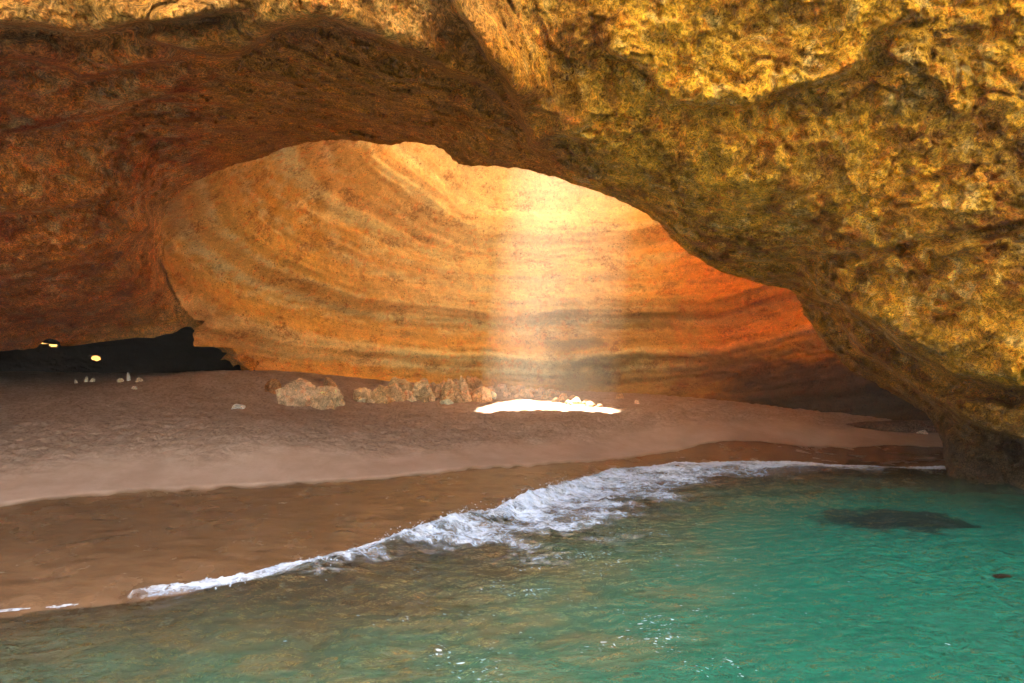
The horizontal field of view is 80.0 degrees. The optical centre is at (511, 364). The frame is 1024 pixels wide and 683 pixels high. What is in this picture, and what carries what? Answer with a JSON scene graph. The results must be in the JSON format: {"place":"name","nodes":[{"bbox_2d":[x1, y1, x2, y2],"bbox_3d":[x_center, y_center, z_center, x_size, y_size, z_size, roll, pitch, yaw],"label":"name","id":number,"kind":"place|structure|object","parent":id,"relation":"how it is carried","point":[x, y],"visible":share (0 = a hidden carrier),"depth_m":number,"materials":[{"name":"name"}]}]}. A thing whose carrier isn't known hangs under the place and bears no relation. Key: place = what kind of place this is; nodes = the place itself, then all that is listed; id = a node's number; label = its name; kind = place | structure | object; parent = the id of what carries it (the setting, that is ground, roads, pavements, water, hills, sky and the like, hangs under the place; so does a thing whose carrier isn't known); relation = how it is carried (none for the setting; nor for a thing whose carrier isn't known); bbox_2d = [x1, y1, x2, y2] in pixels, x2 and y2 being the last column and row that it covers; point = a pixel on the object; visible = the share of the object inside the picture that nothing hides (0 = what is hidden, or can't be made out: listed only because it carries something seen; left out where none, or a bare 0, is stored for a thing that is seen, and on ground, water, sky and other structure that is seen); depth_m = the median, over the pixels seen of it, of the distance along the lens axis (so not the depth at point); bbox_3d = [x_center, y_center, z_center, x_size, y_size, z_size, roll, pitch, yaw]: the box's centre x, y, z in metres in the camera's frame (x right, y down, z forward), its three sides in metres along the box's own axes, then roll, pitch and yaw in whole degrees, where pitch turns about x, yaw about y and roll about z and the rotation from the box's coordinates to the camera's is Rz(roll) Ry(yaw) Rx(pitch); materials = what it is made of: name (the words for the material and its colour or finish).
{"place":"outdoors","nodes":[
{"label":"outdoors","id":0,"kind":"place"},
{"bbox_2d":[41,343,100,360],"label":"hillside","id":1,"kind":"structure","parent":0,"point":[96,358],"depth_m":49.01,"materials":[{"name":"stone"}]},
{"bbox_2d":[0,327,240,372],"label":"recess wall","id":2,"kind":"structure","parent":0,"point":[178,351],"depth_m":40.99,"materials":[{"name":"stone"}]},
{"bbox_2d":[0,0,544,370],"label":"cave ceiling","id":3,"kind":"structure","parent":0,"point":[123,123],"depth_m":14.41,"materials":[{"name":"stone"}]},
{"bbox_2d":[0,370,949,682],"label":"beach","id":4,"kind":"structure","parent":0,"point":[120,494],"depth_m":14.62,"materials":[{"name":"brown sand"}]},
{"bbox_2d":[126,372,130,380],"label":"stone","id":5,"kind":"object","parent":4,"relation":"on","point":[128,378],"visible":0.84,"depth_m":26.53,"materials":[{"name":"stone"}]},
{"bbox_2d":[231,404,245,408],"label":"stone","id":6,"kind":"object","parent":4,"relation":"on","point":[237,406],"visible":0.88,"depth_m":22.07,"materials":[{"name":"stone"}]},
{"bbox_2d":[264,379,281,393],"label":"boulder","id":7,"kind":"object","parent":4,"relation":"on","point":[272,385],"visible":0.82,"depth_m":25.66,"materials":[{"name":"stone"}]},
{"bbox_2d":[275,378,315,406],"bbox_3d":[-8.894,1.266,25.251,1.706,1.480,1.364,0,0,0],"label":"boulder","id":8,"kind":"object","parent":4,"relation":"on","point":[299,392],"visible":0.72,"depth_m":24.87,"materials":[{"name":"stone"}]},
{"bbox_2d":[311,386,344,409],"bbox_3d":[-7.889,1.463,25.438,1.455,1.213,1.205,0,0,16],"label":"boulder","id":9,"kind":"object","parent":4,"relation":"on","point":[326,397],"visible":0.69,"depth_m":25.08,"materials":[{"name":"stone"}]},
{"bbox_2d":[323,377,338,387],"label":"boulder","id":10,"kind":"object","parent":4,"relation":"on","point":[328,381],"visible":0.56,"depth_m":27.99,"materials":[{"name":"stone"}]},
{"bbox_2d":[353,387,372,402],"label":"fallen rock","id":11,"kind":"object","parent":4,"relation":"on","point":[366,394],"visible":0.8,"depth_m":26.91,"materials":[{"name":"stone"}]},
{"bbox_2d":[371,385,391,403],"bbox_3d":[-5.886,1.391,27.350,0.969,1.021,0.844,0,0,-18],"label":"fallen rock","id":12,"kind":"object","parent":4,"relation":"on","point":[381,393],"visible":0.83,"depth_m":27.07,"materials":[{"name":"stone"}]},
{"bbox_2d":[388,382,406,401],"bbox_3d":[-5.303,1.355,27.822,0.918,1.115,0.909,0,0,43],"label":"fallen rock","id":13,"kind":"object","parent":4,"relation":"on","point":[397,393],"visible":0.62,"depth_m":27.55,"materials":[{"name":"stone"}]},
{"bbox_2d":[388,377,412,391],"bbox_3d":[-5.412,1.132,29.985,1.624,1.114,1.461,0,0,0],"label":"fallen rock","id":14,"kind":"object","parent":4,"relation":"on","point":[404,384],"visible":0.5,"depth_m":29.59,"materials":[{"name":"stone"}]},
{"bbox_2d":[404,390,412,399],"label":"fallen rock","id":15,"kind":"object","parent":4,"relation":"on","point":[408,393],"visible":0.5,"depth_m":28.14,"materials":[{"name":"stone"}]},
{"bbox_2d":[409,395,416,401],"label":"stone","id":16,"kind":"object","parent":4,"relation":"on","point":[412,398],"visible":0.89,"depth_m":27.91,"materials":[{"name":"stone"}]},
{"bbox_2d":[412,378,435,400],"bbox_3d":[-4.148,1.298,28.809,1.201,1.382,1.081,0,0,0],"label":"fallen rock","id":17,"kind":"object","parent":4,"relation":"on","point":[421,389],"visible":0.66,"depth_m":28.39,"materials":[{"name":"stone"}]},
{"bbox_2d":[421,396,428,402],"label":"fallen rock","id":18,"kind":"object","parent":4,"relation":"on","point":[424,399],"visible":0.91,"depth_m":27.88,"materials":[{"name":"stone"}]},
{"bbox_2d":[432,383,442,397],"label":"fallen rock","id":19,"kind":"object","parent":4,"relation":"on","point":[437,390],"visible":0.52,"depth_m":29.44,"materials":[{"name":"stone"}]},
{"bbox_2d":[439,399,453,404],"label":"stone","id":20,"kind":"object","parent":4,"relation":"on","point":[447,401],"visible":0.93,"depth_m":27.63,"materials":[{"name":"stone"}]},
{"bbox_2d":[440,378,456,400],"bbox_3d":[-2.960,1.337,28.980,1.000,1.470,0.900,0,0,0],"label":"fallen rock","id":21,"kind":"object","parent":4,"relation":"on","point":[449,389],"visible":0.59,"depth_m":28.86,"materials":[{"name":"stone"}]},
{"bbox_2d":[453,395,461,402],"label":"fallen rock","id":22,"kind":"object","parent":4,"relation":"on","point":[457,399],"visible":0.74,"depth_m":28.12,"materials":[{"name":"stone"}]},
{"bbox_2d":[456,376,471,402],"bbox_3d":[-2.364,1.322,28.793,0.831,1.695,0.649,0,0,33],"label":"fallen rock","id":23,"kind":"object","parent":4,"relation":"on","point":[462,390],"visible":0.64,"depth_m":28.57,"materials":[{"name":"stone"}]},
{"bbox_2d":[465,376,482,389],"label":"fallen rock","id":24,"kind":"object","parent":4,"relation":"on","point":[473,382],"visible":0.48,"depth_m":33.89,"materials":[{"name":"stone"}]},
{"bbox_2d":[471,386,491,402],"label":"fallen rock","id":25,"kind":"object","parent":4,"relation":"on","point":[481,394],"visible":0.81,"depth_m":28.80,"materials":[{"name":"stone"}]},
{"bbox_2d":[491,391,495,398],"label":"stone","id":26,"kind":"object","parent":4,"relation":"on","point":[493,394],"visible":0.49,"depth_m":30.15,"materials":[{"name":"stone"}]},
{"bbox_2d":[494,384,507,392],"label":"rubble stone","id":27,"kind":"object","parent":4,"relation":"on","point":[501,388],"visible":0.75,"depth_m":34.25,"materials":[{"name":"stone"}]},
{"bbox_2d":[503,392,510,396],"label":"rubble stone","id":28,"kind":"object","parent":4,"relation":"on","point":[506,394],"visible":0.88,"depth_m":31.45,"materials":[{"name":"stone"}]},
{"bbox_2d":[508,386,518,393],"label":"rubble stone","id":29,"kind":"object","parent":4,"relation":"on","point":[514,389],"visible":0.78,"depth_m":33.92,"materials":[{"name":"stone"}]},
{"bbox_2d":[515,385,525,389],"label":"rubble stone","id":30,"kind":"object","parent":4,"relation":"on","point":[519,387],"visible":0.64,"depth_m":36.37,"materials":[{"name":"stone"}]},
{"bbox_2d":[519,389,533,397],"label":"rubble stone","id":31,"kind":"object","parent":4,"relation":"on","point":[526,393],"visible":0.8,"depth_m":31.20,"materials":[{"name":"stone"}]},
{"bbox_2d":[534,389,541,396],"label":"rubble stone","id":32,"kind":"object","parent":4,"relation":"on","point":[537,392],"visible":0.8,"depth_m":32.49,"materials":[{"name":"stone"}]},
{"bbox_2d":[541,395,548,399],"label":"rubble stone","id":33,"kind":"object","parent":4,"relation":"on","point":[545,397],"visible":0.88,"depth_m":30.11,"materials":[{"name":"stone"}]},
{"bbox_2d":[543,389,555,396],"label":"rubble stone","id":34,"kind":"object","parent":4,"relation":"on","point":[550,392],"visible":0.81,"depth_m":32.02,"materials":[{"name":"stone"}]},
{"bbox_2d":[552,397,559,401],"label":"rubble stone","id":35,"kind":"object","parent":4,"relation":"on","point":[555,399],"visible":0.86,"depth_m":28.77,"materials":[{"name":"stone"}]},
{"bbox_2d":[559,393,568,400],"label":"rubble stone","id":36,"kind":"object","parent":4,"relation":"on","point":[563,396],"visible":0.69,"depth_m":29.50,"materials":[{"name":"stone"}]},
{"bbox_2d":[571,397,580,403],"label":"rubble stone","id":37,"kind":"object","parent":4,"relation":"on","point":[576,400],"visible":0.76,"depth_m":27.73,"materials":[{"name":"stone"}]},
{"bbox_2d":[585,401,595,406],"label":"rubble stone","id":38,"kind":"object","parent":4,"relation":"on","point":[589,404],"visible":0.89,"depth_m":27.02,"materials":[{"name":"stone"}]},
{"bbox_2d":[616,393,623,398],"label":"stone","id":39,"kind":"object","parent":4,"relation":"on","point":[619,396],"visible":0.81,"depth_m":30.77,"materials":[{"name":"stone"}]},
{"bbox_2d":[846,420,937,432],"bbox_3d":[16.733,2.690,25.971,5.345,0.729,1.901,0,0,0],"label":"rock ledge","id":40,"kind":"object","parent":4,"relation":"on","point":[910,426],"visible":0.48,"depth_m":25.29,"materials":[{"name":"stone"}]},
{"bbox_2d":[916,430,927,433],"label":"stone","id":41,"kind":"object","parent":4,"relation":"on","point":[922,432],"visible":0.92,"depth_m":25.00,"materials":[{"name":"stone"}]},
{"bbox_2d":[0,459,1023,682],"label":"sea","id":42,"kind":"structure","parent":0,"point":[917,564],"depth_m":8.32,"materials":[{"name":"liquid"}]},
{"bbox_2d":[215,469,618,589],"bbox_3d":[-0.394,3.053,13.497,1.060,0.460,12.490,0,0,37],"label":"spray","id":43,"kind":"object","parent":42,"relation":"on","point":[412,529],"visible":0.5,"depth_m":11.66,"materials":[{"name":"liquid"}]},
{"bbox_2d":[0,460,949,682],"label":"foam","id":44,"kind":"object","parent":42,"relation":"on","point":[528,500],"visible":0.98,"depth_m":14.13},
{"bbox_2d":[992,573,1011,577],"bbox_3d":[7.626,3.286,9.497,0.298,0.070,0.113,0,0,0],"label":"seaweed scrap","id":45,"kind":"object","parent":42,"relation":"on","point":[1000,575],"visible":1,"depth_m":9.46,"materials":[{"name":"plant"}]},
{"bbox_2d":[161,140,930,420],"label":"chamber wall","id":46,"kind":"structure","parent":0,"point":[413,262],"depth_m":35.35,"materials":[{"name":"stone"}]},
{"bbox_2d":[453,0,1023,490],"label":"rock arch","id":47,"kind":"object","parent":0,"point":[849,174],"visible":1,"depth_m":11.78,"materials":[{"name":"stone"}]}
]}

